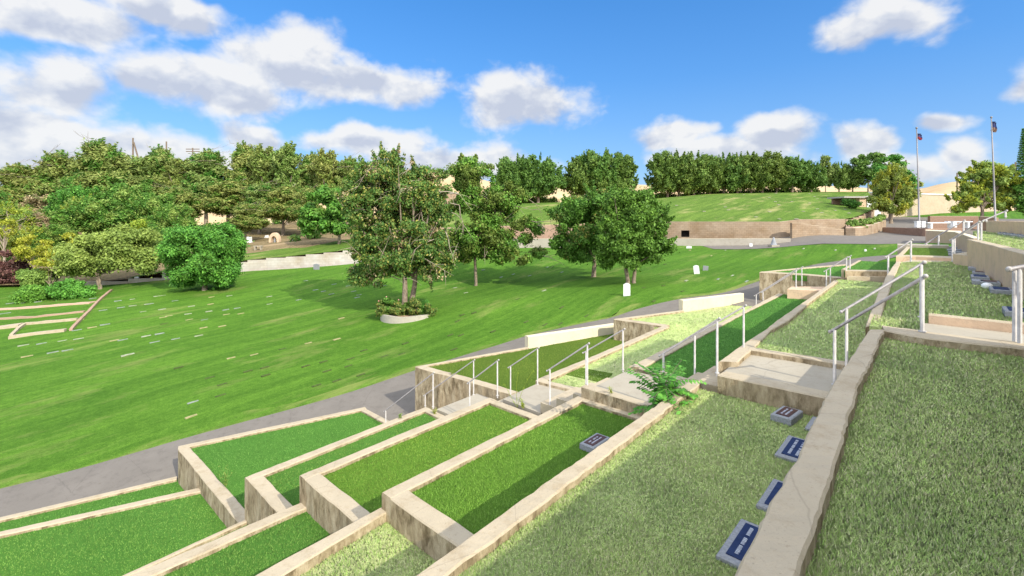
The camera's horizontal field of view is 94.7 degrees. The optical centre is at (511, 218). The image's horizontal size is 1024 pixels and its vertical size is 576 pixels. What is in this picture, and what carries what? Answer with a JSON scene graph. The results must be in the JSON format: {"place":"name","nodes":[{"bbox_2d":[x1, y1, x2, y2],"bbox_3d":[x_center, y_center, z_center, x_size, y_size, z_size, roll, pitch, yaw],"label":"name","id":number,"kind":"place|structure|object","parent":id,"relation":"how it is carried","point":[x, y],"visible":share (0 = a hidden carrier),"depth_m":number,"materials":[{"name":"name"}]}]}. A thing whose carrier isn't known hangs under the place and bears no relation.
{"place":"outdoors","nodes":[
{"label":"outdoors","id":0,"kind":"place"},
{"bbox_2d":[0,221,448,284],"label":"wooded bank","id":1,"kind":"structure","parent":0,"point":[269,230],"depth_m":57.24,"materials":[{"name":"green plant"}]},
{"bbox_2d":[0,158,34,205],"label":"pine tree","id":2,"kind":"object","parent":1,"relation":"on","point":[12,176],"visible":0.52,"depth_m":78.17,"materials":[{"name":"green plant"}]},
{"bbox_2d":[0,198,42,256],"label":"yellow green tree","id":3,"kind":"object","parent":1,"relation":"on","point":[20,212],"visible":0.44,"depth_m":58.05,"materials":[{"name":"green plant"}]},
{"bbox_2d":[14,144,79,200],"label":"pine tree","id":4,"kind":"object","parent":1,"relation":"on","point":[51,166],"visible":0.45,"depth_m":79.25,"materials":[{"name":"green plant"}]},
{"bbox_2d":[21,222,80,251],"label":"broadleaf tree","id":5,"kind":"object","parent":1,"relation":"on","point":[52,232],"visible":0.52,"depth_m":55.21,"materials":[{"name":"green plant"}]},
{"bbox_2d":[39,181,101,234],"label":"broadleaf tree","id":6,"kind":"object","parent":1,"relation":"on","point":[65,194],"visible":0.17,"depth_m":64.58,"materials":[{"name":"green plant"}]},
{"bbox_2d":[45,195,132,234],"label":"broadleaf tree","id":7,"kind":"object","parent":1,"relation":"on","point":[87,214],"visible":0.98,"depth_m":60.54,"materials":[{"name":"green plant"}]},
{"bbox_2d":[49,135,147,193],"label":"pine tree","id":8,"kind":"object","parent":1,"relation":"on","point":[96,162],"visible":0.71,"depth_m":77.95,"materials":[{"name":"green plant"}]},
{"bbox_2d":[90,180,156,207],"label":"broadleaf tree","id":9,"kind":"object","parent":1,"relation":"on","point":[121,192],"visible":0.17,"depth_m":68.12,"materials":[{"name":"green plant"}]},
{"bbox_2d":[117,190,185,223],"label":"broadleaf tree","id":10,"kind":"object","parent":1,"relation":"on","point":[142,207],"visible":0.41,"depth_m":64.29,"materials":[{"name":"green plant"}]},
{"bbox_2d":[139,143,175,197],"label":"pine tree","id":11,"kind":"object","parent":1,"relation":"on","point":[162,154],"visible":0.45,"depth_m":86.36,"materials":[{"name":"green plant"}]},
{"bbox_2d":[140,201,199,230],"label":"broadleaf tree","id":12,"kind":"object","parent":1,"relation":"on","point":[168,216],"visible":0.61,"depth_m":59.00,"materials":[{"name":"green plant"}]},
{"bbox_2d":[153,157,190,191],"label":"thin pine","id":13,"kind":"object","parent":1,"relation":"on","point":[175,174],"visible":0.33,"depth_m":84.12,"materials":[{"name":"green plant"}]},
{"bbox_2d":[154,184,205,217],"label":"pine tree","id":14,"kind":"object","parent":1,"relation":"on","point":[182,195],"visible":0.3,"depth_m":69.23,"materials":[{"name":"green plant"}]},
{"bbox_2d":[171,145,233,223],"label":"pine tree","id":15,"kind":"object","parent":1,"relation":"on","point":[207,167],"visible":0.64,"depth_m":81.74,"materials":[{"name":"green plant"}]},
{"bbox_2d":[190,178,248,222],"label":"pine tree","id":16,"kind":"object","parent":1,"relation":"on","point":[224,198],"visible":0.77,"depth_m":70.44,"materials":[{"name":"green plant"}]},
{"bbox_2d":[222,140,254,190],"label":"pine tree","id":17,"kind":"object","parent":1,"relation":"on","point":[241,170],"visible":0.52,"depth_m":84.13,"materials":[{"name":"green plant"}]},
{"bbox_2d":[225,201,271,241],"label":"pine tree","id":18,"kind":"object","parent":1,"relation":"on","point":[246,219],"visible":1,"depth_m":61.01,"materials":[{"name":"green plant"}]},
{"bbox_2d":[245,143,276,218],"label":"thin pine","id":19,"kind":"object","parent":1,"relation":"on","point":[260,158],"visible":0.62,"depth_m":82.47,"materials":[{"name":"green plant"}]},
{"bbox_2d":[256,183,298,235],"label":"pine tree","id":20,"kind":"object","parent":1,"relation":"on","point":[280,199],"visible":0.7,"depth_m":66.89,"materials":[{"name":"green plant"}]},
{"bbox_2d":[270,141,306,224],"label":"thin pine","id":21,"kind":"object","parent":1,"relation":"on","point":[286,158],"visible":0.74,"depth_m":80.71,"materials":[{"name":"green plant"}]},
{"bbox_2d":[311,147,342,188],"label":"thin pine","id":22,"kind":"object","parent":1,"relation":"on","point":[326,164],"visible":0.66,"depth_m":78.83,"materials":[{"name":"green plant"}]},
{"bbox_2d":[131,239,380,277],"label":"lawn","id":23,"kind":"structure","parent":0,"point":[320,248],"depth_m":51.07,"materials":[{"name":"green plant"}]},
{"bbox_2d":[296,183,353,243],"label":"tree","id":24,"kind":"object","parent":23,"relation":"on","point":[328,220],"visible":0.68,"depth_m":53.15,"materials":[{"name":"green plant"}]},
{"bbox_2d":[303,522,435,575],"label":"grass terrace","id":25,"kind":"structure","parent":0,"point":[365,565],"depth_m":5.49,"materials":[{"name":"green plant"}]},
{"bbox_2d":[0,246,860,488],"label":"lawn","id":26,"kind":"structure","parent":0,"point":[93,395],"depth_m":25.85,"materials":[{"name":"green plant"}]},
{"bbox_2d":[0,249,32,285],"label":"purple shrub tree","id":27,"kind":"object","parent":26,"relation":"on","point":[8,274],"visible":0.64,"depth_m":43.95,"materials":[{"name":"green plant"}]},
{"bbox_2d":[8,283,53,303],"bbox_3d":[-39.055,6.186,38.320,2.403,1.912,2.791,0,0,37],"label":"shrub","id":28,"kind":"object","parent":26,"relation":"on","point":[28,293],"visible":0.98,"depth_m":37.80,"materials":[{"name":"green plant"}]},
{"bbox_2d":[12,267,63,286],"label":"shrub","id":29,"kind":"object","parent":26,"relation":"on","point":[32,276],"visible":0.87,"depth_m":41.68,"materials":[{"name":"green plant"}]},
{"bbox_2d":[11,232,76,285],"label":"shrub","id":30,"kind":"object","parent":26,"relation":"on","point":[20,251],"visible":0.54,"depth_m":42.52,"materials":[{"name":"yellow plant"}]},
{"bbox_2d":[43,277,99,300],"bbox_3d":[-35.873,5.861,38.700,3.838,2.209,2.811,0,0,0],"label":"shrub","id":31,"kind":"object","parent":26,"relation":"on","point":[66,288],"visible":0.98,"depth_m":38.03,"materials":[{"name":"green plant"}]},
{"bbox_2d":[0,476,184,531],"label":"raised bed","id":32,"kind":"object","parent":26,"relation":"on","point":[163,487],"visible":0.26,"depth_m":12.17,"materials":[{"name":"green plant"}]},
{"bbox_2d":[47,221,165,288],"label":"olive tree","id":33,"kind":"object","parent":26,"relation":"on","point":[123,247],"visible":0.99,"depth_m":41.02,"materials":[{"name":"green plant"}]},
{"bbox_2d":[0,488,226,575],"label":"raised bed","id":34,"kind":"object","parent":26,"relation":"on","point":[121,540],"visible":0.77,"depth_m":10.16,"materials":[{"name":"green plant"}]},
{"bbox_2d":[123,520,246,575],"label":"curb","id":35,"kind":"object","parent":34,"relation":"on","point":[228,530],"visible":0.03,"depth_m":8.79,"materials":[{"name":"concrete"}]},
{"bbox_2d":[131,503,329,575],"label":"raised bed","id":36,"kind":"object","parent":35,"relation":"on","point":[257,547],"visible":0.63,"depth_m":6.84,"materials":[{"name":"green plant"}]},
{"bbox_2d":[256,507,385,575],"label":"retaining wall","id":37,"kind":"structure","parent":36,"relation":"on","point":[303,561],"depth_m":5.52,"materials":[{"name":"concrete"}]},
{"bbox_2d":[153,219,248,290],"bbox_3d":[-25.958,3.183,40.059,7.522,6.326,6.126,0,0,0],"label":"round tree","id":38,"kind":"object","parent":26,"relation":"on","point":[215,254],"visible":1,"depth_m":38.61,"materials":[{"name":"green plant"}]},
{"bbox_2d":[45,250,360,286],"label":"retaining wall","id":39,"kind":"structure","parent":26,"relation":"on","point":[328,259],"depth_m":48.44,"materials":[{"name":"concrete"}]},
{"bbox_2d":[178,407,388,527],"bbox_3d":[-5.723,7.218,13.323,5.593,1.564,5.108,0,0,43],"label":"raised bed","id":40,"kind":"object","parent":26,"relation":"on","point":[241,456],"visible":0.41,"depth_m":13.16,"materials":[{"name":"green plant"}]},
{"bbox_2d":[245,407,443,524],"bbox_3d":[-2.992,6.048,10.457,2.635,1.703,4.672,0,0,42],"label":"raised bed","id":41,"kind":"object","parent":26,"relation":"on","point":[271,490],"visible":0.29,"depth_m":9.96,"materials":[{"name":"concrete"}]},
{"bbox_2d":[299,398,536,534],"bbox_3d":[-1.127,4.948,8.779,2.662,1.304,4.592,0,0,43],"label":"raised bed","id":42,"kind":"object","parent":41,"relation":"on","point":[337,495],"visible":0.48,"depth_m":8.46,"materials":[{"name":"green plant"}]},
{"bbox_2d":[382,395,640,560],"bbox_3d":[0.677,4.098,7.154,2.332,1.004,4.633,0,0,42],"label":"raised bed","id":43,"kind":"object","parent":42,"relation":"on","point":[440,511],"visible":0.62,"depth_m":6.69,"materials":[{"name":"green plant"}]},
{"bbox_2d":[417,382,701,575],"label":"retaining wall","id":44,"kind":"structure","parent":43,"relation":"on","point":[489,538],"depth_m":4.69,"materials":[{"name":"concrete"}]},
{"bbox_2d":[581,384,650,415],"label":"retaining wall","id":45,"kind":"structure","parent":43,"relation":"on","point":[608,398],"depth_m":9.05,"materials":[{"name":"concrete"}]},
{"bbox_2d":[597,370,678,401],"bbox_3d":[2.678,3.715,9.633,1.511,0.570,1.700,0,0,43],"label":"landing","id":46,"kind":"object","parent":45,"relation":"attached to","point":[620,384],"visible":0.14,"depth_m":9.71,"materials":[{"name":"concrete"}]},
{"bbox_2d":[380,308,429,323],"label":"round bed","id":47,"kind":"object","parent":26,"relation":"on","point":[392,319],"visible":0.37,"depth_m":27.59,"materials":[{"name":"concrete"}]},
{"bbox_2d":[330,141,478,304],"bbox_3d":[-7.103,0.564,30.044,9.185,11.281,7.007,0,0,32],"label":"shade tree","id":48,"kind":"object","parent":47,"relation":"on","point":[414,194],"visible":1,"depth_m":29.57,"materials":[{"name":"green plant"}]},
{"bbox_2d":[445,152,563,285],"bbox_3d":[-0.690,0.087,37.694,9.786,11.068,5.643,0,0,0],"label":"tall tree","id":49,"kind":"object","parent":26,"relation":"on","point":[493,241],"visible":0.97,"depth_m":36.95,"materials":[{"name":"green plant"}]},
{"bbox_2d":[415,334,621,410],"bbox_3d":[2.180,6.147,17.714,5.543,2.306,10.033,0,0,43],"label":"raised bed","id":50,"kind":"object","parent":26,"relation":"on","point":[453,388],"visible":0.42,"depth_m":15.83,"materials":[{"name":"green plant"}]},
{"bbox_2d":[539,326,668,380],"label":"retaining wall","id":51,"kind":"structure","parent":50,"relation":"on","point":[570,368],"depth_m":14.61,"materials":[{"name":"concrete"}]},
{"bbox_2d":[614,319,669,341],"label":"retaining wall","id":52,"kind":"structure","parent":50,"relation":"on","point":[634,329],"depth_m":19.31,"materials":[{"name":"concrete"}]},
{"bbox_2d":[543,183,615,276],"bbox_3d":[5.951,0.961,35.383,6.900,7.267,4.796,0,0,-23],"label":"leafy tree","id":53,"kind":"object","parent":26,"relation":"on","point":[575,244],"visible":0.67,"depth_m":34.42,"materials":[{"name":"green plant"}]},
{"bbox_2d":[456,238,790,249],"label":"wall","id":54,"kind":"structure","parent":26,"relation":"on","point":[543,242],"depth_m":49.45,"materials":[{"name":"stone"}]},
{"bbox_2d":[592,183,679,283],"bbox_3d":[7.749,1.025,30.037,4.895,6.797,4.725,0,0,37],"label":"leafy tree","id":55,"kind":"object","parent":26,"relation":"on","point":[629,228],"visible":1,"depth_m":29.34,"materials":[{"name":"green plant"}]},
{"bbox_2d":[679,293,743,311],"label":"parapet wall","id":56,"kind":"structure","parent":26,"relation":"on","point":[694,304],"depth_m":22.63,"materials":[{"name":"beige paint"}]},
{"bbox_2d":[759,271,840,300],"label":"retaining wall","id":57,"kind":"structure","parent":26,"relation":"on","point":[766,279],"depth_m":23.38,"materials":[{"name":"concrete"}]},
{"bbox_2d":[0,255,896,516],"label":"lane","id":58,"kind":"structure","parent":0,"point":[156,463],"depth_m":15.48,"materials":[{"name":"grey asphalt"}]},
{"bbox_2d":[525,323,613,348],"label":"parapet wall","id":59,"kind":"structure","parent":58,"relation":"on","point":[543,339],"depth_m":19.42,"materials":[{"name":"beige paint"}]},
{"bbox_2d":[0,0,1023,188],"label":"sky","id":60,"kind":"structure","parent":0,"point":[842,80],"materials":[{"name":"blue"}]},
{"bbox_2d":[194,174,1019,252],"bbox_3d":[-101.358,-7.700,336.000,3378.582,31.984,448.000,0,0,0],"label":"dry hills","id":61,"kind":"structure","parent":0,"point":[946,188],"depth_m":171.64,"materials":[{"name":"beige soil"}]},
{"bbox_2d":[460,390,812,575],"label":"grass terrace","id":62,"kind":"structure","parent":0,"point":[689,559],"depth_m":4.69,"materials":[{"name":"green plant"}]},
{"bbox_2d":[626,359,706,414],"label":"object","id":63,"kind":"object","parent":62,"relation":"on","point":[665,388],"visible":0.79,"depth_m":7.49,"materials":[{"name":"green plant"}]},
{"bbox_2d":[716,519,758,569],"bbox_3d":[2.097,2.862,4.076,0.420,0.096,0.660,0,0,43],"label":"grave marker","id":64,"kind":"object","parent":62,"relation":"on","point":[736,546],"visible":0.39,"depth_m":4.09,"materials":[{"name":"grey stone"}]},
{"bbox_2d":[717,371,828,416],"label":"retaining wall","id":65,"kind":"structure","parent":62,"relation":"on","point":[808,401],"depth_m":7.25,"materials":[{"name":"concrete"}]},
{"bbox_2d":[735,330,883,575],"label":"retaining wall","id":66,"kind":"structure","parent":62,"relation":"on","point":[784,542],"depth_m":2.59,"materials":[{"name":"concrete"}]},
{"bbox_2d":[403,192,871,226],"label":"hillside","id":67,"kind":"structure","parent":0,"point":[741,207],"depth_m":61.84,"materials":[{"name":"green plant"}]},
{"bbox_2d":[850,152,885,191],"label":"hilltop tree","id":68,"kind":"object","parent":67,"relation":"on","point":[863,162],"visible":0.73,"depth_m":91.07,"materials":[{"name":"green plant"}]},
{"bbox_2d":[869,192,996,217],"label":"boundary wall","id":69,"kind":"structure","parent":67,"relation":"on","point":[934,203],"depth_m":77.33,"materials":[{"name":"beige paint"}]},
{"bbox_2d":[551,306,750,387],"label":"grass terrace","id":70,"kind":"structure","parent":0,"point":[647,353],"depth_m":16.61,"materials":[{"name":"green plant"}]},
{"bbox_2d":[503,384,564,415],"bbox_3d":[0.718,4.535,11.391,1.213,0.530,1.632,0,0,42],"label":"landing","id":71,"kind":"object","parent":70,"relation":"on","point":[533,397],"visible":0.36,"depth_m":11.28,"materials":[{"name":"concrete"}]},
{"bbox_2d":[298,231,1023,575],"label":"rough grass","id":72,"kind":"structure","parent":70,"relation":"on","point":[960,273],"depth_m":4.23,"materials":[{"name":"green plant"}]},
{"bbox_2d":[629,293,807,381],"bbox_3d":[8.464,4.022,15.628,2.758,1.155,14.943,0,0,43],"label":"raised bed","id":73,"kind":"object","parent":70,"relation":"on","point":[762,316],"visible":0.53,"depth_m":13.61,"materials":[{"name":"green plant"}]},
{"bbox_2d":[718,280,837,373],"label":"retaining wall","id":74,"kind":"structure","parent":73,"relation":"on","point":[737,357],"depth_m":10.29,"materials":[{"name":"concrete"}]},
{"bbox_2d":[722,355,841,391],"bbox_3d":[4.694,2.855,8.143,1.600,0.490,2.064,0,0,42],"label":"landing","id":75,"kind":"object","parent":74,"relation":"attached to","point":[807,375],"visible":0.21,"depth_m":8.07,"materials":[{"name":"concrete"}]},
{"bbox_2d":[748,347,844,368],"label":"kerb","id":76,"kind":"structure","parent":75,"relation":"on","point":[813,360],"depth_m":8.61,"materials":[{"name":"concrete"}]},
{"bbox_2d":[828,274,928,384],"bbox_3d":[5.211,1.685,6.806,0.088,1.950,1.480,0,0,-12],"label":"handrail","id":77,"kind":"object","parent":75,"relation":"on","point":[921,279],"visible":0.87,"depth_m":6.49,"materials":[{"name":"metal"}]},
{"bbox_2d":[839,260,926,365],"bbox_3d":[6.074,1.650,7.762,1.136,2.000,0.088,0,0,40],"label":"handrail","id":78,"kind":"object","parent":75,"relation":"on","point":[920,265],"visible":0.79,"depth_m":7.81,"materials":[{"name":"metal"}]},
{"bbox_2d":[756,279,881,360],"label":"grass terrace","id":79,"kind":"structure","parent":0,"point":[821,333],"depth_m":11.09,"materials":[{"name":"green plant"}]},
{"bbox_2d":[865,262,900,335],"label":"retaining wall","id":80,"kind":"structure","parent":79,"relation":"on","point":[883,293],"depth_m":9.17,"materials":[{"name":"concrete"}]},
{"bbox_2d":[705,217,1023,248],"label":"road","id":81,"kind":"structure","parent":0,"point":[880,237],"depth_m":46.78,"materials":[{"name":"grey asphalt"}]},
{"bbox_2d":[864,161,921,223],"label":"tree","id":82,"kind":"object","parent":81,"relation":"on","point":[889,192],"visible":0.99,"depth_m":57.38,"materials":[{"name":"green plant"}]},
{"bbox_2d":[943,159,1023,215],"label":"spreading pine","id":83,"kind":"object","parent":81,"relation":"on","point":[977,192],"visible":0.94,"depth_m":61.46,"materials":[{"name":"green plant"}]},
{"bbox_2d":[794,211,1023,267],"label":"lawn","id":84,"kind":"structure","parent":0,"point":[808,255],"depth_m":36.48,"materials":[{"name":"green plant"}]},
{"bbox_2d":[666,219,845,237],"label":"retaining wall","id":85,"kind":"structure","parent":84,"relation":"on","point":[781,229],"depth_m":51.19,"materials":[{"name":"stone"}]},
{"bbox_2d":[764,264,845,280],"bbox_3d":[17.231,3.448,24.995,8.510,1.505,3.695,0,0,-35],"label":"raised bed","id":86,"kind":"object","parent":84,"relation":"on","point":[835,270],"visible":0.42,"depth_m":24.71,"materials":[{"name":"green plant"}]},
{"bbox_2d":[841,260,895,279],"bbox_3d":[17.137,2.698,22.040,2.196,1.004,6.814,0,0,42],"label":"raised bed","id":87,"kind":"object","parent":86,"relation":"on","point":[865,268],"visible":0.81,"depth_m":20.88,"materials":[{"name":"green plant"}]},
{"bbox_2d":[790,223,843,237],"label":"retaining wall","id":88,"kind":"structure","parent":84,"relation":"on","point":[799,229],"depth_m":48.89,"materials":[{"name":"stone"}]},
{"bbox_2d":[807,338,1023,575],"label":"grass terrace","id":89,"kind":"structure","parent":0,"point":[943,534],"depth_m":2.82,"materials":[{"name":"green plant"}]},
{"bbox_2d":[882,325,1023,357],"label":"retaining wall","id":90,"kind":"structure","parent":89,"relation":"on","point":[975,344],"depth_m":5.76,"materials":[{"name":"concrete"}]},
{"bbox_2d":[925,323,1023,342],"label":"landing","id":91,"kind":"object","parent":90,"relation":"attached to","point":[968,332],"depth_m":6.73,"materials":[{"name":"concrete"}]},
{"bbox_2d":[1005,264,1023,343],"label":"handrail","id":92,"kind":"object","parent":90,"relation":"attached to","point":[1016,271],"visible":0.91,"depth_m":5.61,"materials":[{"name":"metal"}]},
{"bbox_2d":[892,262,1023,321],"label":"grass terrace","id":93,"kind":"structure","parent":0,"point":[955,292],"depth_m":9.22,"materials":[{"name":"green plant"}]},
{"bbox_2d":[929,313,1023,333],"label":"retaining wall","id":94,"kind":"structure","parent":93,"relation":"on","point":[974,323],"depth_m":7.00,"materials":[{"name":"concrete"}]},
{"bbox_2d":[967,239,1023,299],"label":"retaining wall","id":95,"kind":"structure","parent":93,"relation":"on","point":[992,261],"depth_m":11.22,"materials":[{"name":"concrete"}]},
{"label":"hilltop","id":96,"kind":"structure","parent":0,"visible":0},
{"bbox_2d":[489,153,538,196],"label":"hilltop tree","id":97,"kind":"object","parent":96,"relation":"on","point":[507,170],"visible":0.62,"depth_m":80.89,"materials":[{"name":"green plant"}]},
{"bbox_2d":[515,152,567,202],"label":"hilltop tree","id":98,"kind":"object","parent":96,"relation":"on","point":[547,180],"visible":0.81,"depth_m":81.85,"materials":[{"name":"green plant"}]},
{"bbox_2d":[560,149,610,196],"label":"hilltop tree","id":99,"kind":"object","parent":96,"relation":"on","point":[574,175],"visible":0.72,"depth_m":82.77,"materials":[{"name":"green plant"}]},
{"bbox_2d":[576,147,625,193],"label":"hilltop tree","id":100,"kind":"object","parent":96,"relation":"on","point":[599,169],"visible":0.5,"depth_m":82.70,"materials":[{"name":"green plant"}]},
{"bbox_2d":[605,149,638,190],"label":"hilltop tree","id":101,"kind":"object","parent":96,"relation":"on","point":[627,168],"visible":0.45,"depth_m":84.53,"materials":[{"name":"green plant"}]},
{"bbox_2d":[643,150,688,197],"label":"hilltop tree","id":102,"kind":"object","parent":96,"relation":"on","point":[663,178],"visible":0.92,"depth_m":85.59,"materials":[{"name":"green plant"}]},
{"bbox_2d":[522,188,819,202],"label":"brush","id":103,"kind":"object","parent":96,"relation":"on","point":[544,199],"visible":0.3,"depth_m":91.17,"materials":[{"name":"green plant"}]},
{"bbox_2d":[667,151,707,196],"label":"hilltop tree","id":104,"kind":"object","parent":96,"relation":"on","point":[689,178],"visible":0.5,"depth_m":85.24,"materials":[{"name":"green plant"}]},
{"bbox_2d":[696,154,731,193],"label":"hilltop tree","id":105,"kind":"object","parent":96,"relation":"on","point":[716,175],"visible":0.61,"depth_m":86.43,"materials":[{"name":"green plant"}]},
{"bbox_2d":[711,151,750,193],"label":"hilltop tree","id":106,"kind":"object","parent":96,"relation":"on","point":[732,181],"visible":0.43,"depth_m":87.03,"materials":[{"name":"green plant"}]},
{"bbox_2d":[739,150,775,192],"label":"hilltop tree","id":107,"kind":"object","parent":96,"relation":"on","point":[757,170],"visible":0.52,"depth_m":87.60,"materials":[{"name":"green plant"}]},
{"bbox_2d":[749,150,791,192],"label":"hilltop tree","id":108,"kind":"object","parent":96,"relation":"on","point":[777,167],"visible":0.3,"depth_m":88.29,"materials":[{"name":"green plant"}]},
{"bbox_2d":[781,155,815,191],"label":"hilltop tree","id":109,"kind":"object","parent":96,"relation":"on","point":[801,173],"visible":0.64,"depth_m":89.04,"materials":[{"name":"green plant"}]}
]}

